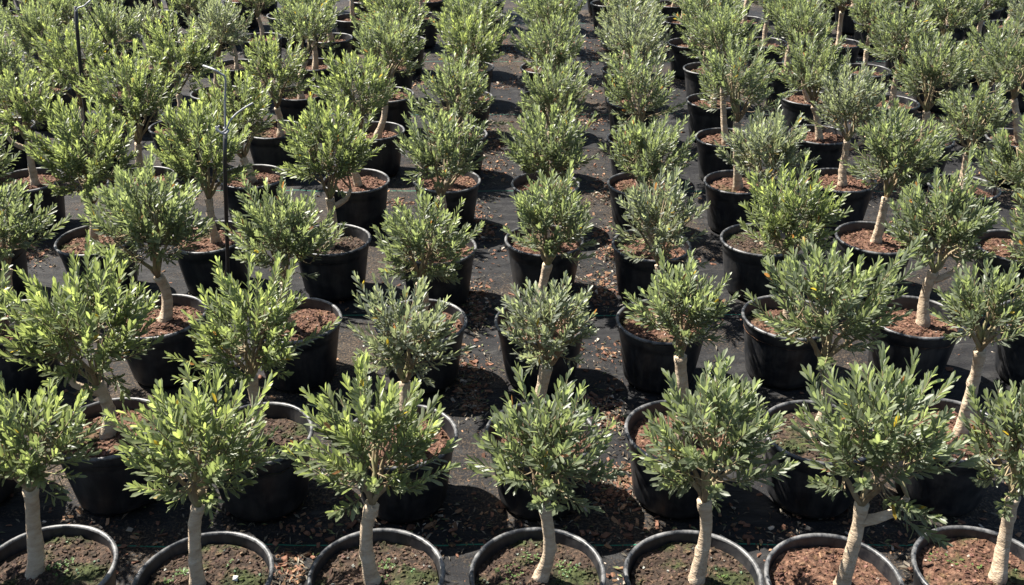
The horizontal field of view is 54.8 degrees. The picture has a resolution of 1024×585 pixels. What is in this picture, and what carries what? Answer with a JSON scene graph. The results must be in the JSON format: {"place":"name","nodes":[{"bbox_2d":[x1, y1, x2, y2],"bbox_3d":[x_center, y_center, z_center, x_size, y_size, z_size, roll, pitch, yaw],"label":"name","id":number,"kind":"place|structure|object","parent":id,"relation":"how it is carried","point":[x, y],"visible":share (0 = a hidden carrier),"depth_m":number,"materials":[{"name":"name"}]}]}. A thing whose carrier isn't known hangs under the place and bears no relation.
{"place":"outdoors","nodes":[
{"label":"outdoors","id":0,"kind":"place"},
{"bbox_2d":[0,0,1023,584],"bbox_3d":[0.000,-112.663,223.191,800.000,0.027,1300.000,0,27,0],"label":"ground","id":1,"kind":"structure","parent":0,"point":[496,268],"depth_m":5.11,"materials":[{"name":"fabric"}]},
{"bbox_2d":[0,260,23,502],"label":"potted olive tree","id":2,"kind":"object","parent":1,"relation":"on","point":[7,489],"visible":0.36,"depth_m":3.89,"materials":[{"name":"green plant"}]},
{"bbox_2d":[0,124,28,297],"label":"potted olive tree","id":3,"kind":"object","parent":1,"relation":"on","point":[19,259],"visible":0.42,"depth_m":5.64,"materials":[{"name":"green plant"}]},
{"bbox_2d":[0,22,39,172],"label":"potted olive tree","id":4,"kind":"object","parent":1,"relation":"on","point":[5,62],"visible":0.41,"depth_m":7.43,"materials":[{"name":"green plant"}]},
{"bbox_2d":[0,61,70,231],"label":"potted olive tree","id":5,"kind":"object","parent":1,"relation":"on","point":[31,174],"visible":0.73,"depth_m":6.38,"materials":[{"name":"green plant"}]},
{"bbox_2d":[0,178,72,393],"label":"potted olive tree","id":6,"kind":"object","parent":1,"relation":"on","point":[15,379],"visible":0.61,"depth_m":4.68,"materials":[{"name":"green plant"}]},
{"bbox_2d":[0,0,72,129],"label":"potted olive tree","id":7,"kind":"object","parent":1,"relation":"on","point":[31,18],"visible":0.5,"depth_m":8.25,"materials":[{"name":"green plant"}]},
{"bbox_2d":[0,371,118,584],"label":"potted olive tree","id":8,"kind":"object","parent":1,"relation":"on","point":[36,553],"visible":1,"depth_m":3.17,"materials":[{"name":"green plant"}]},
{"bbox_2d":[37,0,101,101],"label":"potted olive tree","id":9,"kind":"object","parent":1,"relation":"on","point":[67,9],"visible":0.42,"depth_m":8.97,"materials":[{"name":"green plant"}]},
{"bbox_2d":[27,18,126,173],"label":"potted olive tree","id":10,"kind":"object","parent":1,"relation":"on","point":[70,64],"visible":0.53,"depth_m":7.23,"materials":[{"name":"green plant"}]},
{"bbox_2d":[13,94,141,297],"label":"potted olive tree","id":11,"kind":"object","parent":1,"relation":"on","point":[69,134],"visible":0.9,"depth_m":5.42,"materials":[{"name":"green plant"}]},
{"bbox_2d":[0,229,165,514],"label":"potted olive tree","id":12,"kind":"object","parent":1,"relation":"on","point":[99,489],"visible":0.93,"depth_m":3.82,"materials":[{"name":"green plant"}]},
{"bbox_2d":[74,0,106,188],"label":"irrigation stake","id":13,"kind":"object","parent":1,"relation":"on","point":[76,8],"visible":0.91,"depth_m":6.78,"materials":[{"name":"black metal"}]},
{"bbox_2d":[62,0,158,129],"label":"potted olive tree","id":14,"kind":"object","parent":1,"relation":"on","point":[109,29],"visible":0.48,"depth_m":8.19,"materials":[{"name":"green plant"}]},
{"bbox_2d":[82,0,142,72],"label":"potted olive tree","id":15,"kind":"object","parent":1,"relation":"on","point":[130,50],"visible":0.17,"depth_m":10.08,"materials":[{"name":"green plant"}]},
{"bbox_2d":[71,39,184,229],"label":"potted olive tree","id":16,"kind":"object","parent":1,"relation":"on","point":[135,78],"visible":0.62,"depth_m":6.26,"materials":[{"name":"green plant"}]},
{"bbox_2d":[75,141,214,387],"bbox_3d":[-1.732,-0.141,4.778,0.604,1.210,0.588,-12,30,-22],"label":"potted olive tree","id":17,"kind":"object","parent":1,"relation":"on","point":[171,323],"visible":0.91,"depth_m":4.70,"materials":[{"name":"green plant"}]},
{"bbox_2d":[124,0,175,98],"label":"potted olive tree","id":18,"kind":"object","parent":1,"relation":"on","point":[152,15],"visible":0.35,"depth_m":9.10,"materials":[{"name":"green plant"}]},
{"bbox_2d":[134,0,226,172],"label":"potted olive tree","id":19,"kind":"object","parent":1,"relation":"on","point":[189,54],"visible":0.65,"depth_m":7.29,"materials":[{"name":"green plant"}]},
{"bbox_2d":[164,0,214,71],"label":"potted olive tree","id":20,"kind":"object","parent":1,"relation":"on","point":[184,7],"visible":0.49,"depth_m":10.06,"materials":[{"name":"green plant"}]},
{"bbox_2d":[144,91,258,297],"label":"potted olive tree","id":21,"kind":"object","parent":1,"relation":"on","point":[196,264],"visible":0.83,"depth_m":5.49,"materials":[{"name":"green plant"}]},
{"bbox_2d":[101,359,306,584],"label":"potted olive tree","id":22,"kind":"object","parent":1,"relation":"on","point":[196,556],"visible":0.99,"depth_m":3.06,"materials":[{"name":"green plant"}]},
{"bbox_2d":[179,0,254,134],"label":"potted olive tree","id":23,"kind":"object","parent":1,"relation":"on","point":[215,12],"visible":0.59,"depth_m":8.10,"materials":[{"name":"green plant"}]},
{"bbox_2d":[202,65,253,328],"bbox_3d":[-1.419,-0.418,5.094,0.302,1.496,0.077,6,28,11],"label":"irrigation stake","id":24,"kind":"object","parent":1,"relation":"on","point":[225,132],"visible":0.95,"depth_m":4.97,"materials":[{"name":"black metal"}]},
{"bbox_2d":[208,3,259,97],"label":"potted olive tree","id":25,"kind":"object","parent":1,"relation":"on","point":[233,65],"visible":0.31,"depth_m":9.16,"materials":[{"name":"green plant"}]},
{"bbox_2d":[188,60,286,228],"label":"potted olive tree","id":26,"kind":"object","parent":1,"relation":"on","point":[256,109],"visible":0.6,"depth_m":6.46,"materials":[{"name":"green plant"}]},
{"bbox_2d":[223,0,258,27],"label":"potted olive tree","id":27,"kind":"object","parent":1,"relation":"on","point":[254,23],"visible":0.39,"depth_m":11.91,"materials":[{"name":"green plant"}]},
{"bbox_2d":[163,251,341,521],"bbox_3d":[-0.958,0.388,3.869,0.613,1.108,0.556,0,27,0],"label":"potted olive tree","id":28,"kind":"object","parent":1,"relation":"on","point":[277,490],"visible":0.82,"depth_m":3.79,"materials":[{"name":"green plant"}]},
{"bbox_2d":[238,0,282,71],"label":"potted olive tree","id":29,"kind":"object","parent":1,"relation":"on","point":[256,8],"visible":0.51,"depth_m":10.10,"materials":[{"name":"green plant"}]},
{"bbox_2d":[236,26,313,171],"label":"potted olive tree","id":30,"kind":"object","parent":1,"relation":"on","point":[266,148],"visible":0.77,"depth_m":7.34,"materials":[{"name":"green plant"}]},
{"bbox_2d":[218,172,346,391],"bbox_3d":[-1.074,-0.053,4.736,0.536,1.091,0.513,14,31,25],"label":"potted olive tree","id":31,"kind":"object","parent":1,"relation":"on","point":[314,363],"visible":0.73,"depth_m":4.67,"materials":[{"name":"green plant"}]},
{"bbox_2d":[266,0,305,46],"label":"potted olive tree","id":32,"kind":"object","parent":1,"relation":"on","point":[284,41],"visible":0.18,"depth_m":11.13,"materials":[{"name":"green plant"}]},
{"bbox_2d":[268,0,340,130],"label":"potted olive tree","id":33,"kind":"object","parent":1,"relation":"on","point":[293,106],"visible":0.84,"depth_m":8.13,"materials":[{"name":"green plant"}]},
{"bbox_2d":[278,0,349,98],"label":"potted olive tree","id":34,"kind":"object","parent":1,"relation":"on","point":[316,63],"visible":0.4,"depth_m":9.10,"materials":[{"name":"green plant"}]},
{"bbox_2d":[273,91,385,300],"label":"potted olive tree","id":35,"kind":"object","parent":1,"relation":"on","point":[340,261],"visible":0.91,"depth_m":5.47,"materials":[{"name":"green plant"}]},
{"bbox_2d":[310,0,352,71],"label":"potted olive tree","id":36,"kind":"object","parent":1,"relation":"on","point":[344,40],"visible":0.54,"depth_m":10.11,"materials":[{"name":"black plastic"}]},
{"bbox_2d":[332,0,372,49],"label":"potted olive tree","id":37,"kind":"object","parent":1,"relation":"on","point":[343,22],"visible":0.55,"depth_m":10.96,"materials":[{"name":"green plant"}]},
{"bbox_2d":[307,47,399,232],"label":"potted olive tree","id":38,"kind":"object","parent":1,"relation":"on","point":[364,206],"visible":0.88,"depth_m":6.32,"materials":[{"name":"green plant"}]},
{"bbox_2d":[278,348,460,584],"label":"potted olive tree","id":39,"kind":"object","parent":1,"relation":"on","point":[367,554],"visible":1,"depth_m":3.03,"materials":[{"name":"green plant"}]},
{"bbox_2d":[352,0,413,89],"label":"potted olive tree","id":40,"kind":"object","parent":1,"relation":"on","point":[405,81],"visible":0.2,"depth_m":9.03,"materials":[{"name":"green plant"}]},
{"bbox_2d":[349,7,430,175],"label":"potted olive tree","id":41,"kind":"object","parent":1,"relation":"on","point":[386,160],"visible":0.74,"depth_m":7.24,"materials":[{"name":"green plant"}]},
{"bbox_2d":[357,0,431,133],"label":"potted olive tree","id":42,"kind":"object","parent":1,"relation":"on","point":[397,106],"visible":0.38,"depth_m":8.09,"materials":[{"name":"green plant"}]},
{"bbox_2d":[344,271,475,522],"bbox_3d":[-0.409,0.395,3.912,0.547,1.049,0.451,0,27,0],"label":"potted olive tree","id":43,"kind":"object","parent":1,"relation":"on","point":[407,507],"visible":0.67,"depth_m":3.79,"materials":[{"name":"green plant"}]},
{"bbox_2d":[408,0,438,47],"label":"potted olive tree","id":44,"kind":"object","parent":1,"relation":"on","point":[430,34],"visible":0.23,"depth_m":11.08,"materials":[{"name":"black plastic"}]},
{"bbox_2d":[371,176,484,393],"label":"potted olive tree","id":45,"kind":"object","parent":1,"relation":"on","point":[415,236],"visible":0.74,"depth_m":4.61,"materials":[{"name":"green plant"}]},
{"bbox_2d":[392,93,487,305],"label":"potted olive tree","id":46,"kind":"object","parent":1,"relation":"on","point":[418,150],"visible":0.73,"depth_m":5.36,"materials":[{"name":"green plant"}]},
{"bbox_2d":[399,44,507,232],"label":"potted olive tree","id":47,"kind":"object","parent":1,"relation":"on","point":[466,186],"visible":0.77,"depth_m":6.33,"materials":[{"name":"green plant"}]},
{"bbox_2d":[427,0,511,174],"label":"potted olive tree","id":48,"kind":"object","parent":1,"relation":"on","point":[468,38],"visible":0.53,"depth_m":7.07,"materials":[{"name":"green plant"}]},
{"bbox_2d":[428,0,515,130],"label":"potted olive tree","id":49,"kind":"object","parent":1,"relation":"on","point":[483,5],"visible":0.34,"depth_m":7.94,"materials":[{"name":"green plant"}]},
{"bbox_2d":[440,0,503,92],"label":"potted olive tree","id":50,"kind":"object","parent":1,"relation":"on","point":[489,70],"visible":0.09,"depth_m":9.08,"materials":[{"name":"green plant"}]},
{"bbox_2d":[0,16,1023,584],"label":"fallen leaves","id":51,"kind":"object","parent":1,"relation":"on","point":[290,562],"visible":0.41,"depth_m":4.71,"materials":[{"name":"brown plant"}]},
{"bbox_2d":[6,14,1021,584],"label":"bark chips","id":52,"kind":"object","parent":1,"relation":"on","point":[502,506],"visible":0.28,"depth_m":4.61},
{"bbox_2d":[484,270,598,520],"bbox_3d":[0.116,0.397,3.914,0.457,1.046,0.485,0,27,0],"label":"potted olive tree","id":53,"kind":"object","parent":1,"relation":"on","point":[541,317],"visible":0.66,"depth_m":3.75,"materials":[{"name":"green plant"}]},
{"bbox_2d":[511,0,578,91],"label":"potted olive tree","id":54,"kind":"object","parent":1,"relation":"on","point":[529,71],"visible":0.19,"depth_m":8.98,"materials":[{"name":"green plant"}]},
{"bbox_2d":[461,360,630,584],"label":"potted olive tree","id":55,"kind":"object","parent":1,"relation":"on","point":[546,553],"visible":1,"depth_m":3.06,"materials":[{"name":"green plant"}]},
{"bbox_2d":[494,160,598,392],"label":"potted olive tree","id":56,"kind":"object","parent":1,"relation":"on","point":[531,219],"visible":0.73,"depth_m":4.61,"materials":[{"name":"green plant"}]},
{"bbox_2d":[496,95,598,298],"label":"potted olive tree","id":57,"kind":"object","parent":1,"relation":"on","point":[525,262],"visible":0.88,"depth_m":5.46,"materials":[{"name":"green plant"}]},
{"bbox_2d":[509,8,587,173],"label":"potted olive tree","id":58,"kind":"object","parent":1,"relation":"on","point":[563,51],"visible":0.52,"depth_m":7.00,"materials":[{"name":"green plant"}]},
{"bbox_2d":[520,0,586,127],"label":"potted olive tree","id":59,"kind":"object","parent":1,"relation":"on","point":[539,5],"visible":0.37,"depth_m":7.91,"materials":[{"name":"green plant"}]},
{"bbox_2d":[511,38,597,225],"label":"potted olive tree","id":60,"kind":"object","parent":1,"relation":"on","point":[555,95],"visible":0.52,"depth_m":6.19,"materials":[{"name":"green plant"}]},
{"bbox_2d":[590,0,621,30],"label":"potted olive tree","id":61,"kind":"object","parent":1,"relation":"on","point":[596,5],"visible":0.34,"depth_m":11.77,"materials":[{"name":"plastic"}]},
{"bbox_2d":[594,0,668,130],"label":"potted olive tree","id":62,"kind":"object","parent":1,"relation":"on","point":[642,13],"visible":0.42,"depth_m":7.90,"materials":[{"name":"green plant"}]},
{"bbox_2d":[597,0,668,104],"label":"potted olive tree","id":63,"kind":"object","parent":1,"relation":"on","point":[606,67],"visible":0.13,"depth_m":8.97,"materials":[{"name":"green plant"}]},
{"bbox_2d":[595,0,674,175],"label":"potted olive tree","id":64,"kind":"object","parent":1,"relation":"on","point":[649,38],"visible":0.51,"depth_m":7.00,"materials":[{"name":"green plant"}]},
{"bbox_2d":[602,35,688,232],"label":"potted olive tree","id":65,"kind":"object","parent":1,"relation":"on","point":[618,183],"visible":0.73,"depth_m":6.22,"materials":[{"name":"green plant"}]},
{"bbox_2d":[597,113,698,302],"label":"potted olive tree","id":66,"kind":"object","parent":1,"relation":"on","point":[631,277],"visible":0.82,"depth_m":5.41,"materials":[{"name":"green plant"}]},
{"bbox_2d":[607,166,710,392],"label":"potted olive tree","id":67,"kind":"object","parent":1,"relation":"on","point":[646,356],"visible":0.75,"depth_m":4.68,"materials":[{"name":"green plant"}]},
{"bbox_2d":[658,0,681,32],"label":"potted olive tree","id":68,"kind":"object","parent":1,"relation":"on","point":[670,8],"visible":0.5,"depth_m":11.62,"materials":[{"name":"plastic"}]},
{"bbox_2d":[622,248,739,518],"bbox_3d":[0.685,0.343,3.914,0.462,1.141,0.457,22,35,36],"label":"potted olive tree","id":69,"kind":"object","parent":1,"relation":"on","point":[679,292],"visible":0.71,"depth_m":3.81,"materials":[{"name":"green plant"}]},
{"bbox_2d":[664,8,699,48],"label":"potted olive tree","id":70,"kind":"object","parent":1,"relation":"on","point":[672,22],"visible":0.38,"depth_m":10.86,"materials":[{"name":"black plastic"}]},
{"bbox_2d":[667,0,703,77],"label":"potted olive tree","id":71,"kind":"object","parent":1,"relation":"on","point":[678,45],"visible":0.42,"depth_m":9.94,"materials":[{"name":"black plastic"}]},
{"bbox_2d":[673,0,740,140],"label":"potted olive tree","id":72,"kind":"object","parent":1,"relation":"on","point":[699,119],"visible":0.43,"depth_m":8.06,"materials":[{"name":"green plant"}]},
{"bbox_2d":[623,348,799,584],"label":"potted olive tree","id":73,"kind":"object","parent":1,"relation":"on","point":[704,555],"visible":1,"depth_m":3.06,"materials":[{"name":"green plant"}]},
{"bbox_2d":[683,0,752,97],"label":"potted olive tree","id":74,"kind":"object","parent":1,"relation":"on","point":[691,73],"visible":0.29,"depth_m":9.04,"materials":[{"name":"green plant"}]},
{"bbox_2d":[676,0,772,179],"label":"potted olive tree","id":75,"kind":"object","parent":1,"relation":"on","point":[709,161],"visible":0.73,"depth_m":7.00,"materials":[{"name":"green plant"}]},
{"bbox_2d":[697,30,796,232],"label":"potted olive tree","id":76,"kind":"object","parent":1,"relation":"on","point":[727,191],"visible":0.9,"depth_m":6.24,"materials":[{"name":"green plant"}]},
{"bbox_2d":[743,0,786,74],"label":"potted olive tree","id":77,"kind":"object","parent":1,"relation":"on","point":[771,56],"visible":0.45,"depth_m":9.93,"materials":[{"name":"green plant"}]},
{"bbox_2d":[714,98,820,299],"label":"potted olive tree","id":78,"kind":"object","parent":1,"relation":"on","point":[742,256],"visible":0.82,"depth_m":5.51,"materials":[{"name":"green plant"}]},
{"bbox_2d":[759,0,828,107],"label":"potted olive tree","id":79,"kind":"object","parent":1,"relation":"on","point":[778,85],"visible":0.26,"depth_m":8.92,"materials":[{"name":"green plant"}]},
{"bbox_2d":[737,150,853,388],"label":"potted olive tree","id":80,"kind":"object","parent":1,"relation":"on","point":[771,360],"visible":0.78,"depth_m":4.70,"materials":[{"name":"green plant"}]},
{"bbox_2d":[768,0,837,135],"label":"potted olive tree","id":81,"kind":"object","parent":1,"relation":"on","point":[794,105],"visible":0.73,"depth_m":8.04,"materials":[{"name":"green plant"}]},
{"bbox_2d":[771,23,857,177],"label":"potted olive tree","id":82,"kind":"object","parent":1,"relation":"on","point":[824,144],"visible":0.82,"depth_m":7.22,"materials":[{"name":"green plant"}]},
{"bbox_2d":[741,232,928,518],"bbox_3d":[1.166,0.332,3.886,0.604,1.186,0.634,22,35,36],"label":"potted olive tree","id":83,"kind":"object","parent":1,"relation":"on","point":[794,494],"visible":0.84,"depth_m":3.75,"materials":[{"name":"green plant"}]},
{"bbox_2d":[817,0,861,77],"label":"potted olive tree","id":84,"kind":"object","parent":1,"relation":"on","point":[853,47],"visible":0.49,"depth_m":9.88,"materials":[{"name":"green plant"}]},
{"bbox_2d":[803,44,893,231],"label":"potted olive tree","id":85,"kind":"object","parent":1,"relation":"on","point":[857,200],"visible":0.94,"depth_m":6.39,"materials":[{"name":"green plant"}]},
{"bbox_2d":[835,0,869,33],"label":"potted olive tree","id":86,"kind":"object","parent":1,"relation":"on","point":[848,26],"visible":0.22,"depth_m":11.70,"materials":[{"name":"black plastic"}]},
{"bbox_2d":[840,0,897,106],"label":"potted olive tree","id":87,"kind":"object","parent":1,"relation":"on","point":[863,7],"visible":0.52,"depth_m":8.84,"materials":[{"name":"green plant"}]},
{"bbox_2d":[853,0,886,54],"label":"potted olive tree","id":88,"kind":"object","parent":1,"relation":"on","point":[860,35],"visible":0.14,"depth_m":10.80,"materials":[{"name":"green plant"}]},
{"bbox_2d":[764,341,983,584],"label":"potted olive tree","id":89,"kind":"object","parent":1,"relation":"on","point":[852,558],"visible":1,"depth_m":2.98,"materials":[{"name":"green plant"}]},
{"bbox_2d":[834,94,967,297],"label":"potted olive tree","id":90,"kind":"object","parent":1,"relation":"on","point":[870,240],"visible":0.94,"depth_m":5.52,"materials":[{"name":"green plant"}]},
{"bbox_2d":[858,0,947,140],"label":"potted olive tree","id":91,"kind":"object","parent":1,"relation":"on","point":[891,31],"visible":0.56,"depth_m":7.86,"materials":[{"name":"green plant"}]},
{"bbox_2d":[881,0,930,81],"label":"potted olive tree","id":92,"kind":"object","parent":1,"relation":"on","point":[889,63],"visible":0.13,"depth_m":9.80,"materials":[{"name":"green plant"}]},
{"bbox_2d":[887,26,980,185],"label":"potted olive tree","id":93,"kind":"object","parent":1,"relation":"on","point":[935,71],"visible":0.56,"depth_m":7.04,"materials":[{"name":"green plant"}]},
{"bbox_2d":[868,141,1000,388],"bbox_3d":[2.020,-0.124,4.760,0.528,1.194,0.471,9,29,17],"label":"potted olive tree","id":94,"kind":"object","parent":1,"relation":"on","point":[921,328],"visible":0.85,"depth_m":4.71,"materials":[{"name":"green plant"}]},
{"bbox_2d":[926,16,967,53],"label":"potted olive tree","id":95,"kind":"object","parent":1,"relation":"on","point":[958,34],"visible":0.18,"depth_m":10.77,"materials":[{"name":"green plant"}]},
{"bbox_2d":[913,0,991,111],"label":"potted olive tree","id":96,"kind":"object","parent":1,"relation":"on","point":[950,9],"visible":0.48,"depth_m":8.67,"materials":[{"name":"green plant"}]},
{"bbox_2d":[893,258,1023,515],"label":"potted olive tree","id":97,"kind":"object","parent":1,"relation":"on","point":[950,494],"visible":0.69,"depth_m":3.88,"materials":[{"name":"green plant"}]},
{"bbox_2d":[911,379,1023,584],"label":"potted olive tree","id":98,"kind":"object","parent":1,"relation":"on","point":[977,556],"visible":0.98,"depth_m":3.29,"materials":[{"name":"green plant"}]},
{"bbox_2d":[926,74,1019,240],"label":"potted olive tree","id":99,"kind":"object","parent":1,"relation":"on","point":[980,112],"visible":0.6,"depth_m":6.24,"materials":[{"name":"green plant"}]},
{"bbox_2d":[951,0,1012,81],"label":"potted olive tree","id":100,"kind":"object","parent":1,"relation":"on","point":[1003,4],"visible":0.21,"depth_m":9.68,"materials":[{"name":"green plant"}]},
{"bbox_2d":[947,19,1020,147],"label":"potted olive tree","id":101,"kind":"object","parent":1,"relation":"on","point":[976,40],"visible":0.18,"depth_m":7.96,"materials":[{"name":"green plant"}]},
{"bbox_2d":[965,115,1023,302],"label":"potted olive tree","id":102,"kind":"object","parent":1,"relation":"on","point":[1009,165],"visible":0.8,"depth_m":5.48,"materials":[{"name":"green plant"}]},
{"bbox_2d":[967,6,1023,185],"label":"potted olive tree","id":103,"kind":"object","parent":1,"relation":"on","point":[997,52],"visible":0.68,"depth_m":7.10,"materials":[{"name":"green plant"}]},
{"bbox_2d":[992,0,1023,110],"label":"potted olive tree","id":104,"kind":"object","parent":1,"relation":"on","point":[1014,11],"visible":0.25,"depth_m":8.89,"materials":[{"name":"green plant"}]},
{"bbox_2d":[995,188,1023,387],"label":"potted olive tree","id":105,"kind":"object","parent":1,"relation":"on","point":[1009,363],"visible":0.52,"depth_m":4.82,"materials":[{"name":"green plant"}]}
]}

